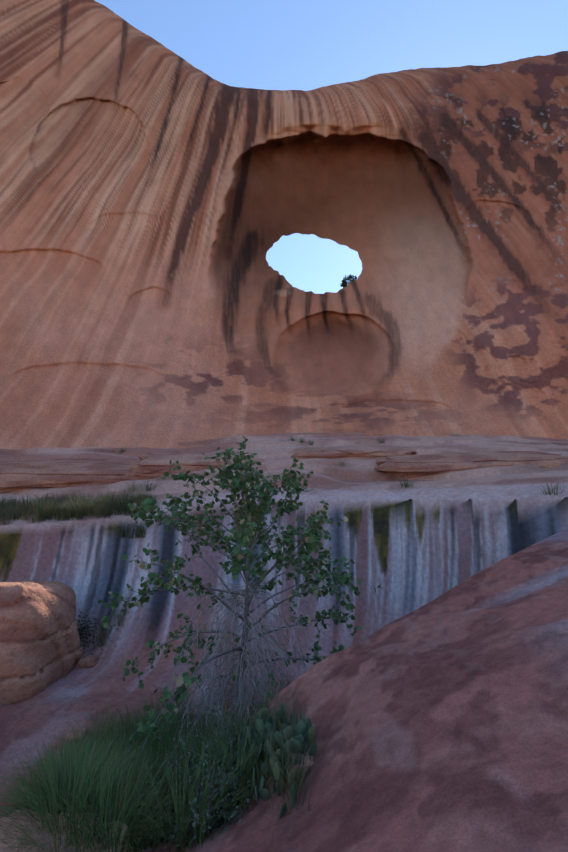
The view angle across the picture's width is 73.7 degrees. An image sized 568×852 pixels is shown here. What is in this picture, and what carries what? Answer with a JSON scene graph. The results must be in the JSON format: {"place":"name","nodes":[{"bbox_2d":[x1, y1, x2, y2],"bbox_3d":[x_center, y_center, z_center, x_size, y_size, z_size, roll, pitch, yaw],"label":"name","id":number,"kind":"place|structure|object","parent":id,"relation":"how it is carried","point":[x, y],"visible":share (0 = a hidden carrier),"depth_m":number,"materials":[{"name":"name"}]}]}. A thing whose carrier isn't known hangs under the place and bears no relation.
{"place":"outdoors","nodes":[
{"label":"outdoors","id":0,"kind":"place"},
{"bbox_2d":[0,0,567,448],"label":"cliff rock","id":1,"kind":"object","parent":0,"point":[158,200],"visible":0.81,"depth_m":39.64,"materials":[{"name":"stone"}]},
{"bbox_2d":[340,274,356,287],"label":"juniper bush","id":2,"kind":"object","parent":1,"relation":"on","point":[348,279],"visible":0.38,"depth_m":47.41,"materials":[{"name":"green plant"}]},
{"bbox_2d":[0,432,567,851],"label":"rock ground","id":3,"kind":"structure","parent":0,"point":[435,691],"depth_m":7.23,"materials":[{"name":"stone"}]},
{"bbox_2d":[0,809,98,851],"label":"shrub","id":4,"kind":"object","parent":3,"relation":"on","point":[19,835],"visible":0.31,"depth_m":3.08,"materials":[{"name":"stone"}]},
{"bbox_2d":[0,460,140,492],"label":"rock slab","id":5,"kind":"object","parent":3,"relation":"on","point":[15,475],"visible":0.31,"depth_m":16.17,"materials":[{"name":"stone"}]},
{"bbox_2d":[65,727,88,740],"bbox_3d":[-3.606,5.378,6.596,0.334,0.156,0.252,0,-12,-1],"label":"loose rock","id":6,"kind":"object","parent":3,"relation":"on","point":[70,733],"visible":0.56,"depth_m":6.54,"materials":[{"name":"stone"}]},
{"bbox_2d":[0,478,162,524],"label":"grass","id":7,"kind":"structure","parent":3,"relation":"on","point":[38,509],"depth_m":12.82,"materials":[{"name":"green plant"}]},
{"bbox_2d":[77,655,98,667],"bbox_3d":[-5.202,6.263,10.070,0.500,0.256,0.376,0,-12,-1],"label":"loose rock","id":8,"kind":"object","parent":3,"relation":"on","point":[89,661],"visible":0.92,"depth_m":9.93,"materials":[{"name":"stone"}]},
{"bbox_2d":[74,605,117,666],"bbox_3d":[-5.580,5.998,10.861,2.229,1.434,1.953,-3,-12,16],"label":"oak shrub","id":9,"kind":"object","parent":3,"relation":"on","point":[86,626],"visible":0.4,"depth_m":10.74,"materials":[{"name":"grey plant"}]},
{"bbox_2d":[76,605,126,663],"bbox_3d":[-5.072,5.706,10.545,0.844,1.506,1.753,-11,-16,42],"label":"shrub","id":10,"kind":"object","parent":3,"relation":"on","point":[107,631],"depth_m":10.65,"materials":[{"name":"green plant"}]},
{"bbox_2d":[81,820,129,851],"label":"loose rock","id":11,"kind":"object","parent":3,"relation":"on","point":[104,848],"visible":0.19,"depth_m":3.11,"materials":[{"name":"stone"}]},
{"bbox_2d":[115,520,152,537],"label":"shrub","id":12,"kind":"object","parent":3,"relation":"on","point":[140,530],"depth_m":12.15,"materials":[{"name":"green plant"}]},
{"bbox_2d":[0,688,278,851],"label":"long grass","id":13,"kind":"structure","parent":3,"relation":"on","point":[84,779],"depth_m":3.62,"materials":[{"name":"green plant"}]},
{"bbox_2d":[145,711,202,743],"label":"sage shrub","id":14,"kind":"object","parent":3,"relation":"on","point":[183,726],"visible":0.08,"depth_m":6.01,"materials":[{"name":"green plant"}]},
{"bbox_2d":[151,698,208,739],"bbox_3d":[-1.626,5.076,6.355,1.586,0.899,1.177,-4,-12,20],"label":"sage shrub","id":15,"kind":"object","parent":3,"relation":"on","point":[184,708],"visible":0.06,"depth_m":6.38,"materials":[{"name":"green plant"}]},
{"bbox_2d":[145,730,223,815],"bbox_3d":[-1.015,4.143,4.497,1.098,1.079,1.224,0,-12,-1],"label":"sage shrub","id":16,"kind":"object","parent":3,"relation":"on","point":[172,778],"visible":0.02,"depth_m":4.38,"materials":[{"name":"green plant"}]},
{"bbox_2d":[122,453,265,478],"bbox_3d":[-3.786,1.948,18.188,7.397,1.184,3.708,1,1,-3],"label":"rock slab","id":17,"kind":"object","parent":3,"relation":"on","point":[150,466],"visible":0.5,"depth_m":16.68,"materials":[{"name":"stone"}]},
{"bbox_2d":[157,743,233,838],"bbox_3d":[-0.909,4.048,4.244,1.202,0.960,1.366,4,-12,-20],"label":"sage shrub","id":18,"kind":"object","parent":3,"relation":"on","point":[181,777],"visible":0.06,"depth_m":4.17,"materials":[{"name":"green plant"}]},
{"bbox_2d":[158,697,254,829],"bbox_3d":[-0.707,3.850,4.317,1.489,1.124,1.361,0,-12,-1],"label":"sage shrub","id":19,"kind":"object","parent":3,"relation":"on","point":[225,727],"visible":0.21,"depth_m":4.44,"materials":[{"name":"green plant"}]},
{"bbox_2d":[164,750,259,851],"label":"sage shrub","id":20,"kind":"object","parent":3,"relation":"on","point":[222,803],"visible":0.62,"depth_m":3.40,"materials":[{"name":"green plant"}]},
{"bbox_2d":[96,435,381,789],"bbox_3d":[-0.646,3.099,7.187,4.867,5.735,5.700,0,-12,-1],"label":"cottonwood tree","id":21,"kind":"object","parent":3,"relation":"on","point":[310,542],"visible":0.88,"depth_m":6.86,"materials":[{"name":"green plant"}]},
{"bbox_2d":[171,681,326,841],"bbox_3d":[-0.648,4.053,4.888,1.670,2.061,5.105,4,-12,-17],"label":"shrub","id":22,"kind":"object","parent":3,"relation":"on","point":[280,722],"depth_m":3.57,"materials":[{"name":"green plant"}]},
{"bbox_2d":[225,703,316,818],"bbox_3d":[-0.099,3.301,3.883,0.775,1.036,2.080,4,-12,-18],"label":"prickly pear cactus","id":23,"kind":"object","parent":3,"relation":"on","point":[302,729],"visible":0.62,"depth_m":3.45,"materials":[{"name":"green plant"}]},
{"bbox_2d":[288,754,313,773],"bbox_3d":[0.157,2.962,3.288,0.275,0.129,0.198,0,-12,-1],"label":"loose rock","id":24,"kind":"object","parent":3,"relation":"on","point":[307,763],"visible":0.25,"depth_m":3.24,"materials":[{"name":"stone"}]},
{"bbox_2d":[119,436,565,494],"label":"grass tufts","id":25,"kind":"object","parent":3,"relation":"on","point":[545,491],"visible":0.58,"depth_m":12.17,"materials":[{"name":"green plant"}]},
{"bbox_2d":[289,445,416,458],"bbox_3d":[3.338,1.504,19.145,6.383,0.969,3.645,0,1,2],"label":"rock slab","id":26,"kind":"object","parent":3,"relation":"on","point":[355,452],"visible":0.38,"depth_m":17.64,"materials":[{"name":"stone"}]},
{"bbox_2d":[373,451,567,478],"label":"rock slab","id":27,"kind":"object","parent":3,"relation":"on","point":[412,466],"visible":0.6,"depth_m":13.89,"materials":[{"name":"stone"}]},
{"bbox_2d":[95,0,567,293],"label":"sky","id":28,"kind":"structure","parent":0,"point":[305,45],"materials":[{"name":"blue"}]},
{"label":"ground","id":29,"kind":"structure","parent":0,"visible":0},
{"bbox_2d":[0,578,82,705],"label":"boulder","id":30,"kind":"object","parent":29,"relation":"on","point":[40,648],"visible":0.98,"depth_m":8.81,"materials":[{"name":"stone"}]}
]}

